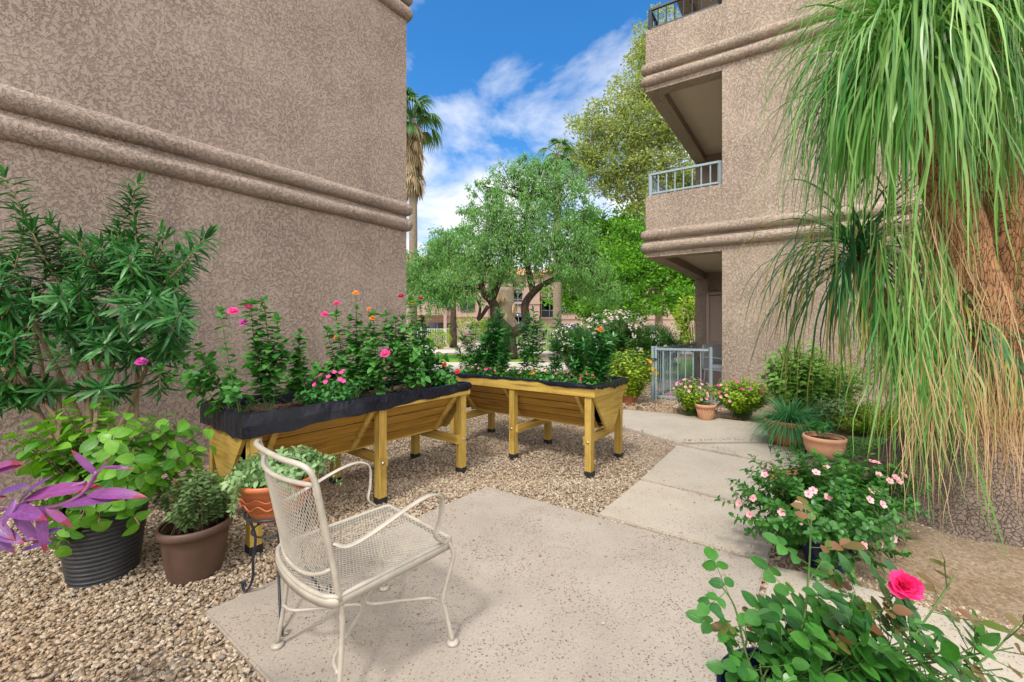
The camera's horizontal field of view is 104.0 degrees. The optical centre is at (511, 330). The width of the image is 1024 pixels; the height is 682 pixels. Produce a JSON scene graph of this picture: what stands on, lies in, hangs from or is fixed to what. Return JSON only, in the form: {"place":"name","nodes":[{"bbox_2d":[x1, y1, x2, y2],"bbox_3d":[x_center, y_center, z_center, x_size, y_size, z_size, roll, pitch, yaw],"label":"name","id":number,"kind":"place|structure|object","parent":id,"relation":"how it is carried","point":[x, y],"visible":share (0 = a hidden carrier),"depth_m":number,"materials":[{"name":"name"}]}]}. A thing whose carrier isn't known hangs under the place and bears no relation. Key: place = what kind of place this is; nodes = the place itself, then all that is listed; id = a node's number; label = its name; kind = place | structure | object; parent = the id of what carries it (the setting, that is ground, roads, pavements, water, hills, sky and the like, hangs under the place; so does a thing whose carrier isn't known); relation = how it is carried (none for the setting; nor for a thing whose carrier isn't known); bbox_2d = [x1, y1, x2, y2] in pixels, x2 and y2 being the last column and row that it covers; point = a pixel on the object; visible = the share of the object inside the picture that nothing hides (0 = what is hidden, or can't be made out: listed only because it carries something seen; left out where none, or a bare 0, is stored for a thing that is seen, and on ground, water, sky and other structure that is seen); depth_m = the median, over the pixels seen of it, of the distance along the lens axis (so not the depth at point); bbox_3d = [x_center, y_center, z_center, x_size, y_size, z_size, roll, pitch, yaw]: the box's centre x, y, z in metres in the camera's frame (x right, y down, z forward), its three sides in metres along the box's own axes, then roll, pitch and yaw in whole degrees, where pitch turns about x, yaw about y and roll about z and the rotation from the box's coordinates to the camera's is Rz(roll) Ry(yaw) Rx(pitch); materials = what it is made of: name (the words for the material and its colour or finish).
{"place":"outdoors","nodes":[
{"label":"outdoors","id":0,"kind":"place"},
{"bbox_2d":[0,341,777,681],"bbox_3d":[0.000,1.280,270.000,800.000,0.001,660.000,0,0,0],"label":"ground","id":1,"kind":"structure","parent":0,"point":[628,443],"depth_m":2.54,"materials":[{"name":"gravel"}]},
{"bbox_2d":[0,450,146,552],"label":"purple heart plant","id":2,"kind":"object","parent":1,"relation":"on","point":[24,514],"visible":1,"depth_m":0.92,"materials":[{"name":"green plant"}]},
{"bbox_2d":[0,0,412,507],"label":"stucco building","id":3,"kind":"structure","parent":1,"relation":"on","point":[269,136],"depth_m":3.90,"materials":[{"name":"paint"}]},
{"bbox_2d":[200,377,471,556],"bbox_3d":[-1.225,0.867,3.150,0.762,0.812,1.822,0,0,38],"label":"raised planter","id":4,"kind":"object","parent":1,"relation":"on","point":[355,426],"visible":0.79,"depth_m":2.87,"materials":[{"name":"brown wood"}]},
{"bbox_2d":[134,328,229,416],"bbox_3d":[-1.950,0.274,2.433,0.581,0.586,0.285,0,0,13],"label":"zinnia plant","id":5,"kind":"object","parent":4,"relation":"in","point":[190,376],"visible":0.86,"depth_m":2.40,"materials":[{"name":"green plant"}]},
{"bbox_2d":[214,306,260,411],"bbox_3d":[-1.633,0.209,2.350,0.226,0.713,0.244,0,0,0],"label":"zinnia plant","id":6,"kind":"object","parent":4,"relation":"on","point":[232,393],"visible":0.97,"depth_m":2.33,"materials":[{"name":"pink plant"}]},
{"bbox_2d":[238,296,296,410],"bbox_3d":[-1.576,0.167,2.590,0.336,0.796,0.254,0,0,0],"label":"zinnia plant","id":7,"kind":"object","parent":4,"relation":"on","point":[259,370],"visible":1,"depth_m":2.57,"materials":[{"name":"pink plant"}]},
{"bbox_2d":[280,327,315,405],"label":"zinnia plant","id":8,"kind":"object","parent":4,"relation":"on","point":[299,369],"visible":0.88,"depth_m":2.83,"materials":[{"name":"green plant"}]},
{"bbox_2d":[289,368,331,405],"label":"bedding plant","id":9,"kind":"object","parent":4,"relation":"in","point":[308,399],"visible":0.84,"depth_m":2.74,"materials":[{"name":"green plant"}]},
{"bbox_2d":[309,357,336,392],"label":"zinnia plant","id":10,"kind":"object","parent":4,"relation":"in","point":[315,364],"visible":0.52,"depth_m":3.10,"materials":[{"name":"green plant"}]},
{"bbox_2d":[306,369,367,401],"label":"bedding plant","id":11,"kind":"object","parent":4,"relation":"in","point":[344,394],"visible":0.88,"depth_m":2.74,"materials":[{"name":"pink plant"}]},
{"bbox_2d":[320,301,358,390],"bbox_3d":[-1.362,0.164,3.186,0.300,0.804,0.243,0,0,0],"label":"zinnia plant","id":12,"kind":"object","parent":4,"relation":"on","point":[342,363],"visible":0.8,"depth_m":3.15,"materials":[{"name":"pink plant"}]},
{"bbox_2d":[342,290,368,397],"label":"zinnia plant","id":13,"kind":"object","parent":4,"relation":"on","point":[355,347],"visible":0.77,"depth_m":3.15,"materials":[{"name":"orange plant"}]},
{"bbox_2d":[349,337,382,391],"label":"zinnia plant","id":14,"kind":"object","parent":4,"relation":"in","point":[366,385],"visible":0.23,"depth_m":3.39,"materials":[{"name":"green plant"}]},
{"bbox_2d":[354,308,390,394],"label":"zinnia plant","id":15,"kind":"object","parent":4,"relation":"on","point":[373,364],"visible":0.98,"depth_m":3.08,"materials":[{"name":"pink plant"}]},
{"bbox_2d":[367,307,405,392],"bbox_3d":[-1.065,0.180,3.499,0.324,0.772,0.242,0,0,19],"label":"zinnia plant","id":16,"kind":"object","parent":4,"relation":"on","point":[388,329],"visible":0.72,"depth_m":3.48,"materials":[{"name":"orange plant"}]},
{"bbox_2d":[384,336,430,391],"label":"zinnia plant","id":17,"kind":"object","parent":4,"relation":"in","point":[410,362],"visible":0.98,"depth_m":3.30,"materials":[{"name":"green plant"}]},
{"bbox_2d":[395,293,426,388],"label":"zinnia plant","id":18,"kind":"object","parent":4,"relation":"on","point":[402,328],"visible":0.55,"depth_m":3.48,"materials":[{"name":"green plant"}]},
{"bbox_2d":[410,296,437,386],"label":"zinnia plant","id":19,"kind":"object","parent":4,"relation":"on","point":[425,341],"visible":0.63,"depth_m":3.75,"materials":[{"name":"green plant"}]},
{"bbox_2d":[425,342,460,385],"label":"zinnia plant","id":20,"kind":"object","parent":4,"relation":"in","point":[446,369],"visible":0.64,"depth_m":3.70,"materials":[{"name":"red plant"}]},
{"bbox_2d":[431,370,458,386],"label":"zinnia plant","id":21,"kind":"object","parent":4,"relation":"in","point":[442,378],"visible":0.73,"depth_m":3.54,"materials":[{"name":"green plant"}]},
{"bbox_2d":[406,257,490,341],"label":"apartment block","id":22,"kind":"structure","parent":1,"relation":"on","point":[434,323],"depth_m":44.00,"materials":[{"name":"beige concrete"}]},
{"bbox_2d":[427,322,443,340],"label":"window","id":23,"kind":"structure","parent":22,"relation":"in","point":[433,325],"depth_m":43.89,"materials":[{"name":"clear glass"}]},
{"bbox_2d":[488,276,520,340],"bbox_3d":[-0.398,-0.956,24.135,2.310,4.646,2.035,0,0,-30],"label":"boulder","id":24,"kind":"object","parent":1,"relation":"on","point":[506,303],"visible":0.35,"depth_m":23.53,"materials":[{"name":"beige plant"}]},
{"bbox_2d":[491,268,543,341],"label":"building","id":25,"kind":"structure","parent":1,"relation":"on","point":[534,302],"depth_m":48.00,"materials":[{"name":"paint"}]},
{"bbox_2d":[514,289,522,306],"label":"window","id":26,"kind":"structure","parent":25,"relation":"in","point":[517,298],"depth_m":47.89,"materials":[{"name":"clear glass"}]},
{"bbox_2d":[449,368,627,477],"bbox_3d":[0.210,0.867,4.255,1.822,0.812,0.762,0,0,37],"label":"raised planter","id":27,"kind":"object","parent":1,"relation":"on","point":[589,408],"visible":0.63,"depth_m":3.94,"materials":[{"name":"brown wood"}]},
{"bbox_2d":[453,323,481,369],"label":"marigold plant","id":28,"kind":"object","parent":27,"relation":"on","point":[470,350],"visible":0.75,"depth_m":4.84,"materials":[{"name":"green plant"}]},
{"bbox_2d":[469,317,493,370],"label":"marigold plant","id":29,"kind":"object","parent":27,"relation":"on","point":[478,353],"visible":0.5,"depth_m":4.80,"materials":[{"name":"green plant"}]},
{"bbox_2d":[479,364,500,375],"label":"bedding plant","id":30,"kind":"object","parent":27,"relation":"in","point":[490,372],"visible":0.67,"depth_m":4.32,"materials":[{"name":"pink plant"}]},
{"bbox_2d":[479,306,507,369],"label":"marigold plant","id":31,"kind":"object","parent":27,"relation":"on","point":[491,358],"visible":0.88,"depth_m":4.65,"materials":[{"name":"green plant"}]},
{"bbox_2d":[482,310,511,371],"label":"marigold plant","id":32,"kind":"object","parent":27,"relation":"on","point":[498,339],"visible":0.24,"depth_m":4.72,"materials":[{"name":"green plant"}]},
{"bbox_2d":[496,324,515,376],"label":"marigold plant","id":33,"kind":"object","parent":27,"relation":"on","point":[506,356],"visible":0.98,"depth_m":4.40,"materials":[{"name":"green plant"}]},
{"bbox_2d":[503,366,524,378],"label":"bedding plant","id":34,"kind":"object","parent":27,"relation":"in","point":[513,373],"visible":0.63,"depth_m":4.12,"materials":[{"name":"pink plant"}]},
{"bbox_2d":[512,311,534,369],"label":"marigold plant","id":35,"kind":"object","parent":27,"relation":"on","point":[524,353],"visible":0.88,"depth_m":4.45,"materials":[{"name":"green plant"}]},
{"bbox_2d":[516,366,535,378],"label":"bedding plant","id":36,"kind":"object","parent":27,"relation":"in","point":[525,375],"visible":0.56,"depth_m":4.25,"materials":[{"name":"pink plant"}]},
{"bbox_2d":[525,306,548,377],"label":"marigold plant","id":37,"kind":"object","parent":27,"relation":"on","point":[530,347],"visible":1,"depth_m":4.30,"materials":[{"name":"green plant"}]},
{"bbox_2d":[528,367,551,380],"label":"bedding plant","id":38,"kind":"object","parent":27,"relation":"in","point":[540,376],"visible":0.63,"depth_m":3.94,"materials":[{"name":"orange plant"}]},
{"bbox_2d":[544,312,567,373],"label":"marigold plant","id":39,"kind":"object","parent":27,"relation":"on","point":[555,363],"visible":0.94,"depth_m":4.19,"materials":[{"name":"green plant"}]},
{"bbox_2d":[549,369,575,382],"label":"bedding plant","id":40,"kind":"object","parent":27,"relation":"in","point":[561,377],"visible":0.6,"depth_m":3.76,"materials":[{"name":"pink plant"}]},
{"bbox_2d":[565,323,590,378],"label":"marigold plant","id":41,"kind":"object","parent":27,"relation":"on","point":[576,363],"visible":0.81,"depth_m":3.92,"materials":[{"name":"green plant"}]},
{"bbox_2d":[573,371,601,384],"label":"bedding plant","id":42,"kind":"object","parent":27,"relation":"in","point":[581,377],"visible":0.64,"depth_m":3.61,"materials":[{"name":"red plant"}]},
{"bbox_2d":[576,311,620,383],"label":"marigold plant","id":43,"kind":"object","parent":27,"relation":"on","point":[599,363],"visible":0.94,"depth_m":3.69,"materials":[{"name":"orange plant"}]},
{"bbox_2d":[516,320,561,350],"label":"round shrub","id":44,"kind":"object","parent":1,"relation":"on","point":[548,332],"visible":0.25,"depth_m":25.72,"materials":[{"name":"green plant"}]},
{"bbox_2d":[537,138,576,349],"bbox_3d":[3.010,-5.652,27.055,2.806,14.009,2.800,0,0,0],"label":"fan palm","id":45,"kind":"object","parent":1,"relation":"on","point":[557,294],"visible":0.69,"depth_m":26.77,"materials":[{"name":"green plant"}]},
{"bbox_2d":[540,267,694,340],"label":"apartment block","id":46,"kind":"structure","parent":1,"relation":"on","point":[546,314],"depth_m":52.00,"materials":[{"name":"paint"}]},
{"bbox_2d":[541,294,552,319],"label":"window","id":47,"kind":"structure","parent":46,"relation":"in","point":[546,311],"depth_m":51.89,"materials":[{"name":"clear glass"}]},
{"bbox_2d":[605,347,666,379],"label":"flowering oleander","id":48,"kind":"object","parent":1,"relation":"on","point":[638,354],"visible":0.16,"depth_m":9.87,"materials":[{"name":"green plant"}]},
{"bbox_2d":[670,293,694,355],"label":"round shrub","id":49,"kind":"object","parent":1,"relation":"on","point":[679,325],"visible":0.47,"depth_m":19.92,"materials":[{"name":"green plant"}]},
{"bbox_2d":[707,374,773,419],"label":"lantana bush","id":50,"kind":"object","parent":1,"relation":"on","point":[738,399],"visible":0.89,"depth_m":5.61,"materials":[{"name":"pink plant"}]},
{"bbox_2d":[641,0,1022,419],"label":"balcony building","id":51,"kind":"structure","parent":1,"relation":"on","point":[702,56],"depth_m":6.37,"materials":[{"name":"beige paint"}]},
{"bbox_2d":[706,292,721,380],"bbox_3d":[5.241,0.150,9.697,0.950,2.200,0.146,0,0,30],"label":"door","id":52,"kind":"structure","parent":51,"relation":"in","point":[713,304],"depth_m":9.85,"materials":[{"name":"paint"}]},
{"bbox_2d":[685,496,1023,681],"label":"potted rose","id":53,"kind":"object","parent":1,"relation":"on","point":[822,641],"visible":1,"depth_m":1.00,"materials":[{"name":"plant"}]},
{"bbox_2d":[417,304,448,342],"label":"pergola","id":54,"kind":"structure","parent":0,"point":[446,314],"depth_m":42.12,"materials":[{"name":"paint"}]},
{"bbox_2d":[406,354,538,361],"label":"lawn","id":55,"kind":"structure","parent":0,"point":[451,358],"depth_m":18.41,"materials":[{"name":"plant"}]},
{"bbox_2d":[406,86,445,350],"bbox_3d":[-4.898,-5.282,19.973,3.226,13.267,3.234,0,0,0],"label":"fan palm","id":56,"kind":"object","parent":55,"relation":"on","point":[417,138],"visible":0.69,"depth_m":19.82,"materials":[{"name":"green plant"}]},
{"bbox_2d":[406,149,636,358],"bbox_3d":[-0.103,-3.613,18.038,11.207,9.749,3.638,0,0,0],"label":"mesquite tree","id":57,"kind":"object","parent":55,"relation":"on","point":[495,210],"visible":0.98,"depth_m":17.71,"materials":[{"name":"green plant"}]},
{"bbox_2d":[204,487,764,681],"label":"patio","id":58,"kind":"structure","parent":0,"point":[561,637],"depth_m":1.79,"materials":[{"name":"concrete"}]},
{"bbox_2d":[241,499,331,635],"bbox_3d":[-1.058,1.039,1.855,0.464,0.422,0.274,0,0,32],"label":"wire plant stand","id":59,"kind":"object","parent":58,"relation":"on","point":[253,534],"visible":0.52,"depth_m":1.87,"materials":[{"name":"black metal"}]},
{"bbox_2d":[219,445,341,523],"bbox_3d":[-1.073,0.709,1.883,0.502,0.313,0.458,0,0,-35],"label":"succulent pot","id":60,"kind":"object","parent":59,"relation":"on","point":[248,487],"visible":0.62,"depth_m":1.77,"materials":[{"name":"ceramic"}]},
{"bbox_2d":[254,439,458,681],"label":"patio armchair","id":61,"kind":"object","parent":58,"relation":"on","point":[339,599],"visible":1,"depth_m":1.40,"materials":[{"name":"beige paint"}]},
{"bbox_2d":[432,362,567,371],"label":"path","id":62,"kind":"structure","parent":0,"point":[456,364],"depth_m":14.64,"materials":[{"name":"concrete"}]},
{"bbox_2d":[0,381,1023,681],"bbox_3d":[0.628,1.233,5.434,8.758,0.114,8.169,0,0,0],"label":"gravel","id":63,"kind":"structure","parent":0,"point":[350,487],"depth_m":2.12,"materials":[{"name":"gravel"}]},
{"bbox_2d":[1,396,223,589],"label":"potted hibiscus","id":64,"kind":"object","parent":63,"relation":"on","point":[98,544],"visible":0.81,"depth_m":1.97,"materials":[{"name":"plant"}]},
{"bbox_2d":[0,163,226,509],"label":"oleander","id":65,"kind":"object","parent":63,"relation":"on","point":[151,303],"visible":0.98,"depth_m":2.45,"materials":[{"name":"green plant"}]},
{"bbox_2d":[154,468,238,585],"bbox_3d":[-1.654,0.992,2.117,0.359,0.555,0.346,0,0,-44],"label":"potted sage","id":66,"kind":"object","parent":63,"relation":"on","point":[191,534],"visible":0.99,"depth_m":2.02,"materials":[{"name":"ceramic"}]},
{"bbox_2d":[230,430,906,681],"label":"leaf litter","id":67,"kind":"object","parent":63,"relation":"on","point":[522,558],"visible":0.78,"depth_m":2.22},
{"bbox_2d":[407,342,691,348],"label":"ground","id":68,"kind":"structure","parent":0,"point":[459,345],"depth_m":34.88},
{"bbox_2d":[428,329,452,348],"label":"round shrub","id":69,"kind":"object","parent":68,"relation":"on","point":[442,343],"visible":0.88,"depth_m":27.86,"materials":[{"name":"green plant"}]},
{"bbox_2d":[406,220,477,347],"bbox_3d":[-5.188,-3.464,29.951,6.398,9.427,3.422,0,0,-7],"label":"rounded tree","id":70,"kind":"object","parent":68,"relation":"on","point":[453,331],"visible":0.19,"depth_m":29.73,"materials":[{"name":"green plant"}]},
{"bbox_2d":[444,316,487,343],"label":"round shrub","id":71,"kind":"object","parent":68,"relation":"on","point":[473,331],"visible":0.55,"depth_m":33.56,"materials":[{"name":"green plant"}]},
{"bbox_2d":[539,203,650,325],"bbox_3d":[8.045,-5.050,34.022,11.574,12.600,6.258,0,0,0],"label":"rounded tree","id":72,"kind":"object","parent":68,"relation":"on","point":[569,298],"visible":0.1,"depth_m":33.44,"materials":[{"name":"green plant"}]},
{"bbox_2d":[550,1,694,331],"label":"tall elm tree","id":73,"kind":"object","parent":68,"relation":"on","point":[639,143],"visible":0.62,"depth_m":28.43,"materials":[{"name":"green plant"}]},
{"bbox_2d":[406,0,694,270],"label":"sky","id":74,"kind":"structure","parent":0,"point":[502,77],"materials":[{"name":"blue"}]},
{"bbox_2d":[425,349,691,353],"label":"path","id":75,"kind":"structure","parent":0,"point":[463,351],"depth_m":24.54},
{"bbox_2d":[572,204,694,347],"bbox_3d":[8.685,-3.649,26.013,10.036,9.828,6.827,0,0,0],"label":"dense tree","id":76,"kind":"object","parent":75,"relation":"on","point":[633,263],"visible":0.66,"depth_m":25.00,"materials":[{"name":"green plant"}]},
{"bbox_2d":[562,359,693,379],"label":"lawn","id":77,"kind":"structure","parent":0,"point":[668,371],"depth_m":12.50,"materials":[{"name":"plant"}]},
{"bbox_2d":[549,323,588,370],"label":"flowering oleander","id":78,"kind":"object","parent":77,"relation":"on","point":[566,350],"visible":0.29,"depth_m":11.59,"materials":[{"name":"green plant"}]},
{"bbox_2d":[567,309,660,373],"bbox_3d":[2.712,0.305,10.831,2.595,1.928,2.045,0,0,0],"label":"flowering oleander","id":79,"kind":"object","parent":77,"relation":"on","point":[624,330],"visible":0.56,"depth_m":10.39,"materials":[{"name":"green plant"}]},
{"bbox_2d":[624,322,685,373],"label":"flowering oleander","id":80,"kind":"object","parent":77,"relation":"on","point":[662,337],"visible":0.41,"depth_m":10.65,"materials":[{"name":"green plant"}]},
{"bbox_2d":[647,379,721,406],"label":"porch floor","id":81,"kind":"structure","parent":0,"point":[714,382],"depth_m":8.12,"materials":[{"name":"concrete"}]},
{"bbox_2d":[650,342,711,402],"bbox_3d":[3.695,0.760,8.316,0.984,0.980,3.343,0,0,29],"label":"porch fence","id":82,"kind":"object","parent":81,"relation":"on","point":[654,392],"visible":0.83,"depth_m":7.40,"materials":[{"name":"metal"}]},
{"bbox_2d":[702,344,721,387],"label":"gate","id":83,"kind":"structure","parent":81,"relation":"on","point":[716,358],"depth_m":8.60,"materials":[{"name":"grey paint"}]},
{"bbox_2d":[597,480,775,562],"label":"path","id":84,"kind":"structure","parent":0,"point":[648,505],"depth_m":2.68,"materials":[{"name":"concrete"}]},
{"bbox_2d":[623,402,752,418],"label":"paved path","id":85,"kind":"structure","parent":0,"point":[723,413],"depth_m":6.24,"materials":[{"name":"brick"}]},
{"bbox_2d":[606,346,658,404],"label":"potted shrub","id":86,"kind":"object","parent":85,"relation":"on","point":[632,391],"visible":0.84,"depth_m":6.59,"materials":[{"name":"green plant"}]},
{"bbox_2d":[623,409,769,445],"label":"path","id":87,"kind":"structure","parent":0,"point":[673,427],"depth_m":5.11,"materials":[{"name":"concrete"}]},
{"bbox_2d":[669,376,715,415],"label":"petunia clump","id":88,"kind":"object","parent":87,"relation":"on","point":[690,398],"visible":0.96,"depth_m":5.82,"materials":[{"name":"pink plant"}]},
{"bbox_2d":[695,400,716,419],"bbox_3d":[2.740,1.098,5.660,0.280,0.304,0.280,0,0,0],"label":"terracotta pot","id":89,"kind":"object","parent":87,"relation":"on","point":[705,410],"visible":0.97,"depth_m":5.58,"materials":[{"name":"ceramic"}]},
{"bbox_2d":[641,445,774,509],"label":"path","id":90,"kind":"structure","parent":0,"point":[679,467],"depth_m":3.53,"materials":[{"name":"concrete"}]},
{"bbox_2d":[681,443,771,464],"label":"path","id":91,"kind":"structure","parent":0,"point":[744,450],"depth_m":4.21,"materials":[{"name":"concrete"}]},
{"bbox_2d":[771,444,799,468],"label":"path","id":92,"kind":"structure","parent":0,"point":[782,453],"depth_m":3.98,"materials":[{"name":"concrete"}]},
{"bbox_2d":[803,448,846,467],"bbox_3d":[2.420,1.090,3.100,0.269,0.320,0.269,0,0,0],"label":"plant stand","id":93,"kind":"object","parent":92,"relation":"on","point":[805,452],"visible":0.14,"depth_m":3.08,"materials":[{"name":"black metal"}]},
{"bbox_2d":[802,419,847,459],"bbox_3d":[2.420,0.832,3.100,0.278,0.307,0.278,0,0,0],"label":"terracotta bowl","id":94,"kind":"object","parent":93,"relation":"on","point":[825,443],"visible":0.87,"depth_m":3.04,"materials":[{"name":"ceramic"}]},
{"bbox_2d":[756,566,1023,681],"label":"path","id":95,"kind":"structure","parent":0,"point":[796,581],"depth_m":1.66,"materials":[{"name":"concrete"}]},
{"bbox_2d":[773,415,1023,633],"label":"garden bed ground","id":96,"kind":"structure","parent":0,"point":[984,584],"depth_m":2.06,"materials":[{"name":"soil"}]},
{"bbox_2d":[745,393,843,450],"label":"potted grass","id":97,"kind":"object","parent":96,"relation":"on","point":[783,425],"depth_m":4.31,"materials":[{"name":"plant"}]},
{"bbox_2d":[756,338,847,418],"bbox_3d":[3.609,0.670,4.964,1.055,1.166,0.796,0,0,0],"label":"tall shrub","id":98,"kind":"object","parent":96,"relation":"on","point":[823,382],"visible":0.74,"depth_m":4.82,"materials":[{"name":"green plant"}]},
{"bbox_2d":[714,447,917,589],"bbox_3d":[1.583,0.950,2.129,0.918,0.666,0.737,0,0,0],"label":"potted vinca","id":99,"kind":"object","parent":96,"relation":"on","point":[835,508],"visible":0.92,"depth_m":2.00,"materials":[{"name":"plant"}]},
{"bbox_2d":[801,393,854,432],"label":"silver shrub","id":100,"kind":"object","parent":96,"relation":"on","point":[827,406],"visible":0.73,"depth_m":4.64,"materials":[{"name":"green plant"}]},
{"bbox_2d":[786,436,885,459],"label":"ground cover","id":101,"kind":"object","parent":96,"relation":"on","point":[848,445],"visible":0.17,"depth_m":4.05,"materials":[{"name":"green plant"}]},
{"bbox_2d":[821,360,878,427],"bbox_3d":[4.149,0.810,4.992,0.734,0.883,0.548,0,0,0],"label":"leaning shrub","id":102,"kind":"object","parent":96,"relation":"on","point":[859,389],"visible":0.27,"depth_m":4.89,"materials":[{"name":"green plant"}]},
{"bbox_2d":[794,448,936,523],"bbox_3d":[2.026,0.984,2.364,0.658,0.533,0.593,0,0,28],"label":"potted vinca","id":103,"kind":"object","parent":96,"relation":"on","point":[875,475],"visible":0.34,"depth_m":2.26,"materials":[{"name":"plant"}]},
{"bbox_2d":[829,395,904,437],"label":"fine shrub","id":104,"kind":"object","parent":96,"relation":"on","point":[858,429],"visible":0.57,"depth_m":4.53,"materials":[{"name":"green plant"}]},
{"bbox_2d":[720,0,1023,570],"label":"ponytail palm","id":105,"kind":"object","parent":96,"relation":"on","point":[933,90],"visible":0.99,"depth_m":2.42,"materials":[{"name":"green plant"}]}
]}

